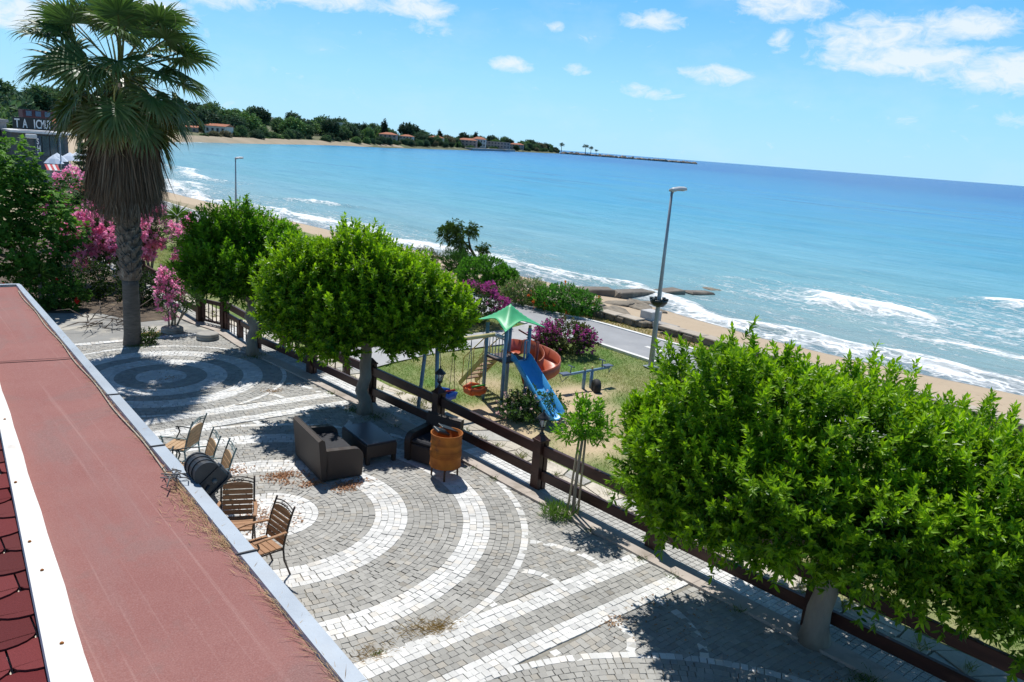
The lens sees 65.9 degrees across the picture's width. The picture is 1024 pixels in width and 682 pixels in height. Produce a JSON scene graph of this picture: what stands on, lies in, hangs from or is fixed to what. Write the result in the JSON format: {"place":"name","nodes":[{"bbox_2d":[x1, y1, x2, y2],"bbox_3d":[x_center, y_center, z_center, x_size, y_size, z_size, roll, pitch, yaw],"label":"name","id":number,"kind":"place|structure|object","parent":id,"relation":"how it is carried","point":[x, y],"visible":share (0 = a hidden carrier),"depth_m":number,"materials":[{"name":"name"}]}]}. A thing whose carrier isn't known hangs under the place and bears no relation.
{"place":"outdoors","nodes":[
{"label":"outdoors","id":0,"kind":"place"},
{"bbox_2d":[0,237,170,321],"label":"planting bed","id":1,"kind":"object","parent":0,"point":[149,313],"visible":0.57,"depth_m":25.67,"materials":[{"name":"soil"}]},
{"bbox_2d":[16,256,60,309],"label":"yucca","id":2,"kind":"object","parent":1,"relation":"on","point":[37,271],"visible":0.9,"depth_m":23.99,"materials":[{"name":"green plant"}]},
{"bbox_2d":[0,130,92,300],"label":"fig tree","id":3,"kind":"object","parent":1,"relation":"on","point":[23,228],"visible":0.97,"depth_m":23.76,"materials":[{"name":"green plant"}]},
{"bbox_2d":[2,262,92,311],"bbox_3d":[-14.432,-1.668,24.509,2.638,1.628,1.794,-1,15,-21],"label":"red hibiscus","id":4,"kind":"object","parent":1,"relation":"on","point":[62,290],"visible":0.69,"depth_m":24.30,"materials":[{"name":"green plant"}]},
{"bbox_2d":[37,163,87,215],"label":"oleander","id":5,"kind":"object","parent":1,"relation":"on","point":[60,174],"visible":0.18,"depth_m":35.02,"materials":[{"name":"pink plant"}]},
{"bbox_2d":[35,171,94,263],"bbox_3d":[-17.730,-4.944,31.975,3.127,3.747,2.295,-7,18,-39],"label":"oleander","id":6,"kind":"object","parent":1,"relation":"on","point":[70,181],"visible":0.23,"depth_m":31.33,"materials":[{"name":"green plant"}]},
{"bbox_2d":[48,256,144,300],"bbox_3d":[-14.032,-2.049,26.365,3.531,1.556,2.105,-7,18,-39],"label":"dark shrub","id":7,"kind":"object","parent":1,"relation":"on","point":[97,287],"visible":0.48,"depth_m":26.26,"materials":[{"name":"green plant"}]},
{"bbox_2d":[47,199,153,283],"bbox_3d":[-14.703,-3.605,28.441,2.720,3.283,3.644,8,14,15],"label":"oleander","id":8,"kind":"object","parent":1,"relation":"on","point":[104,237],"visible":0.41,"depth_m":27.70,"materials":[{"name":"pink plant"}]},
{"bbox_2d":[106,267,165,306],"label":"dark shrub","id":9,"kind":"object","parent":1,"relation":"on","point":[147,292],"visible":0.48,"depth_m":25.72,"materials":[{"name":"green plant"}]},
{"bbox_2d":[47,313,211,343],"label":"concrete yard","id":10,"kind":"structure","parent":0,"point":[74,333],"depth_m":23.17,"materials":[{"name":"concrete"}]},
{"bbox_2d":[63,296,154,332],"bbox_3d":[-11.780,-0.775,23.035,2.583,0.832,2.284,-7,18,-39],"label":"brushwood heap","id":11,"kind":"object","parent":10,"relation":"on","point":[105,317],"visible":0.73,"depth_m":23.06,"materials":[{"name":"wood"}]},
{"bbox_2d":[161,325,183,334],"bbox_3d":[-9.903,-0.333,23.039,0.620,0.160,0.611,-7,18,-39],"label":"stone disc","id":12,"kind":"object","parent":10,"relation":"on","point":[171,329],"visible":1,"depth_m":22.85,"materials":[{"name":"stone"}]},
{"bbox_2d":[152,264,204,325],"bbox_3d":[-9.764,-1.255,23.114,1.461,2.017,1.135,-7,18,-39],"label":"oleander","id":13,"kind":"object","parent":10,"relation":"on","point":[172,285],"visible":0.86,"depth_m":22.92,"materials":[{"name":"pink plant"}]},
{"bbox_2d":[0,136,316,235],"bbox_3d":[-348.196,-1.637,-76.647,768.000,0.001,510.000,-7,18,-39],"label":"ground","id":14,"kind":"structure","parent":0,"point":[189,206],"depth_m":57.41,"materials":[{"name":"soil"}]},
{"bbox_2d":[0,100,20,128],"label":"tree","id":15,"kind":"object","parent":14,"relation":"on","point":[3,115],"visible":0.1,"depth_m":76.47,"materials":[{"name":"plant"}]},
{"bbox_2d":[0,90,42,116],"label":"tree","id":16,"kind":"object","parent":14,"relation":"on","point":[25,102],"visible":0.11,"depth_m":87.69,"materials":[{"name":"plant"}]},
{"bbox_2d":[1,109,76,182],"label":"restaurant","id":17,"kind":"structure","parent":14,"relation":"on","point":[28,124],"depth_m":67.09,"materials":[{"name":"stone"}]},
{"bbox_2d":[42,136,49,156],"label":"window","id":18,"kind":"structure","parent":17,"relation":"in","point":[45,142],"depth_m":67.52,"materials":[{"name":"teal glass"}]},
{"bbox_2d":[45,164,62,193],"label":"kiosk","id":19,"kind":"object","parent":14,"relation":"on","point":[51,168],"visible":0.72,"depth_m":55.92,"materials":[{"name":"red fabric"}]},
{"bbox_2d":[66,141,87,198],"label":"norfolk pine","id":20,"kind":"object","parent":14,"relation":"on","point":[74,163],"visible":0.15,"depth_m":47.35,"materials":[{"name":"green plant"}]},
{"bbox_2d":[71,171,695,350],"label":"road kerb","id":21,"kind":"structure","parent":14,"relation":"on","point":[646,335],"depth_m":28.62,"materials":[{"name":"white paint"}]},
{"bbox_2d":[435,245,476,273],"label":"hedge","id":22,"kind":"object","parent":14,"relation":"on","point":[456,257],"visible":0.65,"depth_m":37.47,"materials":[{"name":"green plant"}]},
{"bbox_2d":[98,262,912,681],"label":"terrace kerb","id":23,"kind":"structure","parent":14,"relation":"on","point":[790,628],"depth_m":12.39,"materials":[{"name":"concrete"}]},
{"bbox_2d":[97,244,204,321],"bbox_3d":[-14.564,-2.864,30.067,0.215,1.090,15.651,-7,18,-39],"label":"timber fence","id":24,"kind":"object","parent":23,"relation":"on","point":[199,311],"visible":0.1,"depth_m":24.71,"materials":[{"name":"brown wood"}]},
{"bbox_2d":[203,299,219,324],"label":"fence gate","id":25,"kind":"structure","parent":24,"relation":"attached to","point":[216,303],"depth_m":24.14,"materials":[{"name":"brown wood"}]},
{"bbox_2d":[220,298,1023,681],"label":"timber fence","id":26,"kind":"object","parent":23,"relation":"on","point":[542,454],"visible":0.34,"depth_m":13.22,"materials":[{"name":"brown wood"}]},
{"bbox_2d":[537,409,549,434],"bbox_3d":[0.554,1.435,14.085,0.244,0.475,0.244,-7,18,-39],"label":"post lantern","id":27,"kind":"object","parent":26,"relation":"on","point":[543,418],"visible":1,"depth_m":14.03,"materials":[{"name":"black metal"}]},
{"bbox_2d":[599,343,872,431],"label":"road kerb","id":28,"kind":"structure","parent":14,"relation":"on","point":[637,356],"depth_m":24.65,"materials":[{"name":"white paint"}]},
{"bbox_2d":[168,135,403,147],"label":"headland beach","id":29,"kind":"structure","parent":0,"point":[213,139],"depth_m":343.52,"materials":[{"name":"sand"}]},
{"bbox_2d":[53,111,559,153],"bbox_3d":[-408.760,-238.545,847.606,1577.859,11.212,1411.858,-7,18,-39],"label":"headland","id":30,"kind":"structure","parent":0,"point":[315,137],"depth_m":551.29,"materials":[{"name":"plant"}]},
{"bbox_2d":[0,78,18,101],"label":"tree","id":31,"kind":"object","parent":30,"relation":"on","point":[6,86],"visible":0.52,"depth_m":378.84,"materials":[{"name":"plant"}]},
{"bbox_2d":[19,82,61,110],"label":"tree","id":32,"kind":"object","parent":30,"relation":"on","point":[43,99],"visible":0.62,"depth_m":328.02,"materials":[{"name":"plant"}]},
{"bbox_2d":[189,106,227,131],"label":"tree","id":33,"kind":"object","parent":30,"relation":"on","point":[207,117],"visible":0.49,"depth_m":329.30,"materials":[{"name":"plant"}]},
{"bbox_2d":[196,101,226,111],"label":"tree","id":34,"kind":"object","parent":30,"relation":"on","point":[216,107],"visible":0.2,"depth_m":483.39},
{"bbox_2d":[205,123,233,133],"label":"house","id":35,"kind":"structure","parent":30,"relation":"on","point":[217,127],"depth_m":324.02,"materials":[{"name":"paint"}]},
{"bbox_2d":[224,114,249,131],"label":"tree","id":36,"kind":"object","parent":30,"relation":"on","point":[235,121],"visible":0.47,"depth_m":360.29,"materials":[{"name":"plant"}]},
{"bbox_2d":[237,109,265,133],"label":"tree","id":37,"kind":"object","parent":30,"relation":"on","point":[253,121],"visible":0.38,"depth_m":386.96,"materials":[{"name":"plant"}]},
{"bbox_2d":[247,105,271,125],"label":"pine tree","id":38,"kind":"object","parent":30,"relation":"on","point":[262,114],"visible":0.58,"depth_m":417.82,"materials":[{"name":"plant"}]},
{"bbox_2d":[277,116,308,134],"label":"tree","id":39,"kind":"object","parent":30,"relation":"on","point":[291,122],"visible":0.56,"depth_m":440.19,"materials":[{"name":"plant"}]},
{"bbox_2d":[320,118,341,132],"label":"pine tree","id":40,"kind":"object","parent":30,"relation":"on","point":[329,125],"visible":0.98,"depth_m":470.42,"materials":[{"name":"plant"}]},
{"bbox_2d":[340,123,363,139],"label":"tree","id":41,"kind":"object","parent":30,"relation":"on","point":[354,129],"visible":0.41,"depth_m":511.29,"materials":[{"name":"plant"}]},
{"bbox_2d":[359,127,376,139],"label":"tree","id":42,"kind":"object","parent":30,"relation":"on","point":[369,132],"visible":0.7,"depth_m":523.11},
{"bbox_2d":[397,121,414,135],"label":"pine tree","id":43,"kind":"object","parent":30,"relation":"on","point":[407,128],"visible":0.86,"depth_m":644.49,"materials":[{"name":"plant"}]},
{"bbox_2d":[486,141,509,149],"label":"hotel block","id":44,"kind":"structure","parent":30,"relation":"on","point":[503,145],"depth_m":950.24,"materials":[{"name":"paint"}]},
{"bbox_2d":[40,236,874,681],"bbox_3d":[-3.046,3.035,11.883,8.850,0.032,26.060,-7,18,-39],"label":"terrace paving","id":45,"kind":"structure","parent":0,"point":[593,581],"depth_m":11.53,"materials":[{"name":"stone"}]},
{"bbox_2d":[6,0,219,346],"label":"fan palm","id":46,"kind":"object","parent":45,"relation":"on","point":[126,138],"visible":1,"depth_m":19.36,"materials":[{"name":"green plant"}]},
{"bbox_2d":[140,326,160,344],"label":"potted herb","id":47,"kind":"object","parent":45,"relation":"on","point":[149,335],"visible":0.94,"depth_m":21.64,"materials":[{"name":"green plant"}]},
{"bbox_2d":[158,413,207,459],"bbox_3d":[-5.799,1.786,13.976,0.651,1.010,0.566,6,14,7],"label":"iron chair","id":48,"kind":"object","parent":45,"relation":"on","point":[192,439],"visible":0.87,"depth_m":13.90,"materials":[{"name":"brown wood"}]},
{"bbox_2d":[0,284,367,681],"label":"building","id":49,"kind":"structure","parent":45,"relation":"on","point":[105,576],"depth_m":5.53,"materials":[{"name":"paint"}]},
{"bbox_2d":[18,291,171,479],"bbox_3d":[-5.636,0.172,10.086,0.038,0.013,8.752,-7,18,-38],"label":"roof cable","id":50,"kind":"object","parent":49,"relation":"on","point":[99,389],"visible":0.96,"depth_m":8.82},
{"bbox_2d":[160,467,188,487],"bbox_3d":[-2.886,1.149,6.729,0.224,0.061,0.390,-7,18,-39],"label":"cable tangle","id":51,"kind":"object","parent":49,"relation":"on","point":[172,476],"visible":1,"depth_m":6.71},
{"bbox_2d":[20,293,369,681],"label":"pine needles","id":52,"kind":"object","parent":49,"relation":"on","point":[217,537],"visible":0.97,"depth_m":5.93,"materials":[{"name":"plant"}]},
{"bbox_2d":[184,452,231,496],"bbox_3d":[-2.671,1.159,6.879,0.383,0.322,0.412,-7,18,-39],"label":"floodlight","id":53,"kind":"object","parent":49,"relation":"attached to","point":[209,475],"visible":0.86,"depth_m":6.79,"materials":[{"name":"black plastic"}]},
{"bbox_2d":[175,426,220,492],"bbox_3d":[-5.238,2.020,13.203,0.651,1.010,0.566,-5,17,-33],"label":"iron chair","id":54,"kind":"object","parent":45,"relation":"on","point":[211,448],"visible":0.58,"depth_m":13.25,"materials":[{"name":"brown wood"}]},
{"bbox_2d":[196,331,218,340],"bbox_3d":[-8.713,-0.145,22.631,0.620,0.170,0.611,-7,18,-39],"label":"stone disc","id":55,"kind":"object","parent":45,"relation":"on","point":[207,335],"visible":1,"depth_m":22.45,"materials":[{"name":"stone"}]},
{"bbox_2d":[212,438,236,504],"bbox_3d":[-4.825,2.155,12.784,0.651,1.010,0.566,-4,16,-32],"label":"iron chair","id":56,"kind":"object","parent":45,"relation":"on","point":[227,459],"visible":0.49,"depth_m":12.82,"materials":[{"name":"brown wood"}]},
{"bbox_2d":[217,475,257,538],"bbox_3d":[-3.987,2.548,11.452,0.590,1.010,0.651,1,14,-15],"label":"slatted chair","id":57,"kind":"object","parent":45,"relation":"on","point":[246,501],"visible":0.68,"depth_m":11.58,"materials":[{"name":"brown wood"}]},
{"bbox_2d":[167,193,318,356],"bbox_3d":[-7.000,-1.774,21.169,3.971,4.399,3.457,1,14,-15],"label":"ficus tree","id":58,"kind":"object","parent":45,"relation":"on","point":[221,260],"visible":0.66,"depth_m":20.14,"materials":[{"name":"green plant"}]},
{"bbox_2d":[236,495,295,574],"bbox_3d":[-3.391,2.740,10.860,0.590,1.010,0.651,17,19,42],"label":"slatted chair","id":59,"kind":"object","parent":45,"relation":"on","point":[266,545],"visible":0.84,"depth_m":10.89,"materials":[{"name":"brown wood"}]},
{"bbox_2d":[240,495,303,534],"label":"leaf litter","id":60,"kind":"object","parent":45,"relation":"on","point":[260,517],"visible":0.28,"depth_m":12.54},
{"bbox_2d":[260,462,325,489],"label":"leaf litter","id":61,"kind":"object","parent":45,"relation":"on","point":[283,476],"visible":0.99,"depth_m":13.97,"materials":[{"name":"plant"}]},
{"bbox_2d":[293,416,362,481],"bbox_3d":[-3.400,1.948,14.560,0.840,0.855,1.360,-5,17,-33],"label":"wicker sofa","id":62,"kind":"object","parent":45,"relation":"on","point":[325,452],"visible":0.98,"depth_m":14.16,"materials":[{"name":"grey wicker"}]},
{"bbox_2d":[325,476,370,494],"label":"leaf litter","id":63,"kind":"object","parent":45,"relation":"on","point":[352,483],"visible":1,"depth_m":13.88,"materials":[{"name":"plant"}]},
{"bbox_2d":[247,211,482,415],"bbox_3d":[-3.263,-0.509,17.037,4.431,4.452,4.350,-7,18,-39],"label":"ficus tree","id":64,"kind":"object","parent":45,"relation":"on","point":[345,290],"visible":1,"depth_m":16.08,"materials":[{"name":"green plant"}]},
{"bbox_2d":[342,422,396,465],"bbox_3d":[-2.780,1.984,15.346,0.620,0.442,1.120,-6,17,-35],"label":"wicker table","id":65,"kind":"object","parent":45,"relation":"on","point":[369,440],"visible":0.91,"depth_m":15.06,"materials":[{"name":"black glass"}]},
{"bbox_2d":[349,636,403,663],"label":"dry tuft","id":66,"kind":"object","parent":45,"relation":"on","point":[363,652],"visible":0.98,"depth_m":9.44,"materials":[{"name":"brown plant"}]},
{"bbox_2d":[386,607,470,642],"bbox_3d":[-1.062,3.592,10.000,1.213,0.109,0.638,-7,18,-39],"label":"dry tuft","id":67,"kind":"object","parent":45,"relation":"on","point":[441,625],"visible":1,"depth_m":10.00,"materials":[{"name":"brown plant"}]},
{"bbox_2d":[404,411,463,464],"bbox_3d":[-1.507,1.922,15.256,0.800,0.855,0.820,12,16,28],"label":"wicker armchair","id":68,"kind":"object","parent":45,"relation":"on","point":[417,444],"visible":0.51,"depth_m":15.16,"materials":[{"name":"black wicker"}]},
{"bbox_2d":[429,427,462,481],"bbox_3d":[-1.216,2.085,14.486,0.596,0.883,0.596,-7,18,-39],"label":"rusty drum","id":69,"kind":"object","parent":45,"relation":"on","point":[445,453],"visible":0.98,"depth_m":14.25,"materials":[{"name":"metal"}]},
{"bbox_2d":[433,423,457,435],"bbox_3d":[-1.216,1.611,14.501,0.471,0.230,0.202,-7,18,-39],"label":"scrap lid","id":70,"kind":"object","parent":69,"relation":"on","point":[440,430],"visible":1,"depth_m":14.42,"materials":[{"name":"black metal"}]},
{"bbox_2d":[122,342,884,681],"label":"joint weeds","id":71,"kind":"object","parent":45,"relation":"on","point":[588,528],"visible":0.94,"depth_m":14.59,"materials":[{"name":"green plant"}]},
{"bbox_2d":[536,496,579,524],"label":"grass clump","id":72,"kind":"object","parent":45,"relation":"on","point":[564,514],"visible":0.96,"depth_m":13.27,"materials":[{"name":"green plant"}]},
{"bbox_2d":[549,390,623,514],"bbox_3d":[1.205,1.907,13.181,1.134,2.292,1.033,-7,18,-39],"label":"staked sapling","id":73,"kind":"object","parent":45,"relation":"on","point":[583,415],"visible":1,"depth_m":12.98,"materials":[{"name":"green plant"}]},
{"bbox_2d":[599,588,842,681],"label":"leaf litter","id":74,"kind":"object","parent":45,"relation":"on","point":[612,622],"visible":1,"depth_m":10.42,"materials":[{"name":"plant"}]},
{"bbox_2d":[604,314,1023,681],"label":"ficus tree","id":75,"kind":"object","parent":45,"relation":"on","point":[774,494],"visible":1,"depth_m":9.16,"materials":[{"name":"green plant"}]},
{"bbox_2d":[350,322,572,370],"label":"side path","id":76,"kind":"structure","parent":0,"point":[380,358],"depth_m":24.60,"materials":[{"name":"concrete"}]},
{"bbox_2d":[417,304,564,420],"label":"slide tower","id":77,"kind":"structure","parent":0,"point":[539,366],"depth_m":18.64,"materials":[{"name":"blue paint"}]},
{"bbox_2d":[439,349,457,399],"bbox_3d":[-1.484,0.673,17.761,0.505,1.331,0.390,-7,18,-39],"label":"swing","id":78,"kind":"object","parent":77,"relation":"hanging from","point":[451,394],"visible":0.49,"depth_m":17.83,"materials":[{"name":"blue paint"}]},
{"bbox_2d":[463,338,487,395],"bbox_3d":[-0.823,0.590,18.304,0.505,1.331,0.390,-7,18,-39],"label":"swing","id":79,"kind":"object","parent":77,"relation":"hanging from","point":[472,389],"visible":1,"depth_m":18.33,"materials":[{"name":"orange plastic"}]},
{"bbox_2d":[0,0,1023,185],"label":"sky","id":80,"kind":"structure","parent":0,"point":[928,89],"materials":[{"name":"blue"}]},
{"bbox_2d":[102,257,944,681],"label":"sett verge","id":81,"kind":"structure","parent":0,"point":[794,615],"depth_m":12.36,"materials":[{"name":"stone"}]},
{"bbox_2d":[224,311,249,338],"bbox_3d":[-7.899,-0.355,22.961,0.122,0.560,2.273,-7,18,-38],"label":"baluster rail","id":82,"kind":"object","parent":81,"relation":"on","point":[240,323],"visible":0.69,"depth_m":23.03,"materials":[{"name":"brown wood"}]},
{"bbox_2d":[68,139,1023,418],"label":"beach","id":83,"kind":"structure","parent":0,"point":[940,387],"depth_m":30.57,"materials":[{"name":"sand"}]},
{"bbox_2d":[412,244,444,262],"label":"hedge","id":84,"kind":"object","parent":83,"relation":"on","point":[433,253],"visible":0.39,"depth_m":39.85,"materials":[{"name":"green plant"}]},
{"bbox_2d":[434,218,491,270],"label":"leaning tree","id":85,"kind":"object","parent":83,"relation":"on","point":[455,231],"visible":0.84,"depth_m":41.39,"materials":[{"name":"green plant"}]},
{"bbox_2d":[603,300,634,306],"bbox_3d":[4.698,-1.414,36.164,2.419,0.862,1.196,-1,15,-20],"label":"shore rock","id":86,"kind":"object","parent":83,"relation":"on","point":[621,303],"visible":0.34,"depth_m":35.84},
{"bbox_2d":[525,285,714,298],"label":"old pier","id":87,"kind":"structure","parent":83,"relation":"on","point":[617,293],"depth_m":39.95,"materials":[{"name":"concrete"}]},
{"bbox_2d":[547,297,1023,431],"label":"sea wall","id":88,"kind":"structure","parent":83,"relation":"on","point":[669,329],"depth_m":27.57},
{"bbox_2d":[640,309,661,321],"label":"concrete block","id":89,"kind":"structure","parent":88,"relation":"on","point":[647,314],"depth_m":28.98,"materials":[{"name":"concrete"}]},
{"bbox_2d":[71,138,1023,395],"bbox_3d":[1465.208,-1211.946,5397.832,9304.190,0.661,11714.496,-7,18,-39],"label":"sea","id":90,"kind":"structure","parent":0,"point":[930,272],"depth_m":79.76,"materials":[{"name":"liquid"}]},
{"bbox_2d":[560,152,696,163],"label":"breakwater","id":91,"kind":"object","parent":90,"relation":"in","point":[612,156],"visible":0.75,"depth_m":1436.95,"materials":[{"name":"stone"}]},
{"bbox_2d":[165,202,981,464],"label":"promenade road","id":92,"kind":"structure","parent":0,"point":[635,343],"depth_m":27.15,"materials":[{"name":"asphalt"}]},
{"bbox_2d":[145,231,1023,681],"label":"lawn","id":93,"kind":"structure","parent":0,"point":[567,391],"depth_m":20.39,"materials":[{"name":"plant"}]},
{"bbox_2d":[156,202,192,247],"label":"yucca","id":94,"kind":"object","parent":93,"relation":"on","point":[175,209],"visible":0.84,"depth_m":30.25,"materials":[{"name":"green plant"}]},
{"bbox_2d":[166,212,196,285],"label":"oleander","id":95,"kind":"object","parent":93,"relation":"on","point":[177,230],"visible":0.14,"depth_m":28.98,"materials":[{"name":"pink plant"}]},
{"bbox_2d":[456,277,510,327],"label":"bougainvillea","id":96,"kind":"object","parent":93,"relation":"on","point":[495,296],"visible":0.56,"depth_m":26.73,"materials":[{"name":"purple plant"}]},
{"bbox_2d":[494,383,569,423],"bbox_3d":[0.463,1.387,18.006,1.856,0.917,1.368,-7,18,-39],"label":"rose bush","id":97,"kind":"object","parent":93,"relation":"on","point":[514,412],"visible":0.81,"depth_m":17.82,"materials":[{"name":"green plant"}]},
{"bbox_2d":[526,314,602,355],"bbox_3d":[1.630,-0.188,24.003,2.055,1.284,1.919,-7,18,-39],"label":"bougainvillea","id":98,"kind":"object","parent":93,"relation":"on","point":[548,337],"visible":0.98,"depth_m":23.74,"materials":[{"name":"purple plant"}]},
{"bbox_2d":[559,358,613,388],"bbox_3d":[1.945,0.897,20.744,1.857,0.742,0.240,-6,17,-36],"label":"seesaw","id":99,"kind":"object","parent":93,"relation":"on","point":[591,370],"visible":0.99,"depth_m":20.74,"materials":[{"name":"blue paint"}]},
{"bbox_2d":[643,187,686,368],"bbox_3d":[4.409,-1.780,22.719,0.647,5.250,0.340,-4,16,-32],"label":"street lamp","id":100,"kind":"object","parent":93,"relation":"on","point":[657,309],"visible":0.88,"depth_m":22.62,"materials":[{"name":"metal"}]},
{"bbox_2d":[650,296,668,306],"bbox_3d":[4.230,-1.119,22.800,0.556,0.245,0.532,-7,18,-39],"label":"flower bowl","id":101,"kind":"object","parent":100,"relation":"attached to","point":[663,301],"visible":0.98,"depth_m":22.63,"materials":[{"name":"grey plastic"}]},
{"bbox_2d":[148,272,1023,681],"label":"stone path","id":102,"kind":"structure","parent":0,"point":[956,660],"depth_m":11.60,"materials":[{"name":"stone"}]},
{"bbox_2d":[141,206,179,274],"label":"oleander","id":103,"kind":"object","parent":102,"relation":"on","point":[152,244],"visible":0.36,"depth_m":30.85,"materials":[{"name":"pink plant"}]},
{"bbox_2d":[174,288,980,673],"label":"path weeds","id":104,"kind":"object","parent":102,"relation":"on","point":[970,666],"visible":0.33,"depth_m":15.52,"materials":[{"name":"green plant"}]},
{"bbox_2d":[454,278,1017,434],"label":"verge","id":105,"kind":"structure","parent":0,"point":[643,329],"depth_m":28.52,"materials":[{"name":"plant"}]},
{"bbox_2d":[454,253,519,294],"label":"clipped shrub","id":106,"kind":"object","parent":105,"relation":"on","point":[478,264],"visible":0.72,"depth_m":32.57,"materials":[{"name":"green plant"}]},
{"bbox_2d":[496,276,550,306],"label":"mixed shrub","id":107,"kind":"object","parent":105,"relation":"on","point":[518,295],"visible":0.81,"depth_m":30.82,"materials":[{"name":"green plant"}]},
{"bbox_2d":[527,280,602,317],"bbox_3d":[2.062,-1.627,29.958,2.985,1.436,1.944,8,14,14],"label":"flowering shrub","id":108,"kind":"object","parent":105,"relation":"on","point":[552,305],"visible":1,"depth_m":29.66,"materials":[{"name":"green plant"}]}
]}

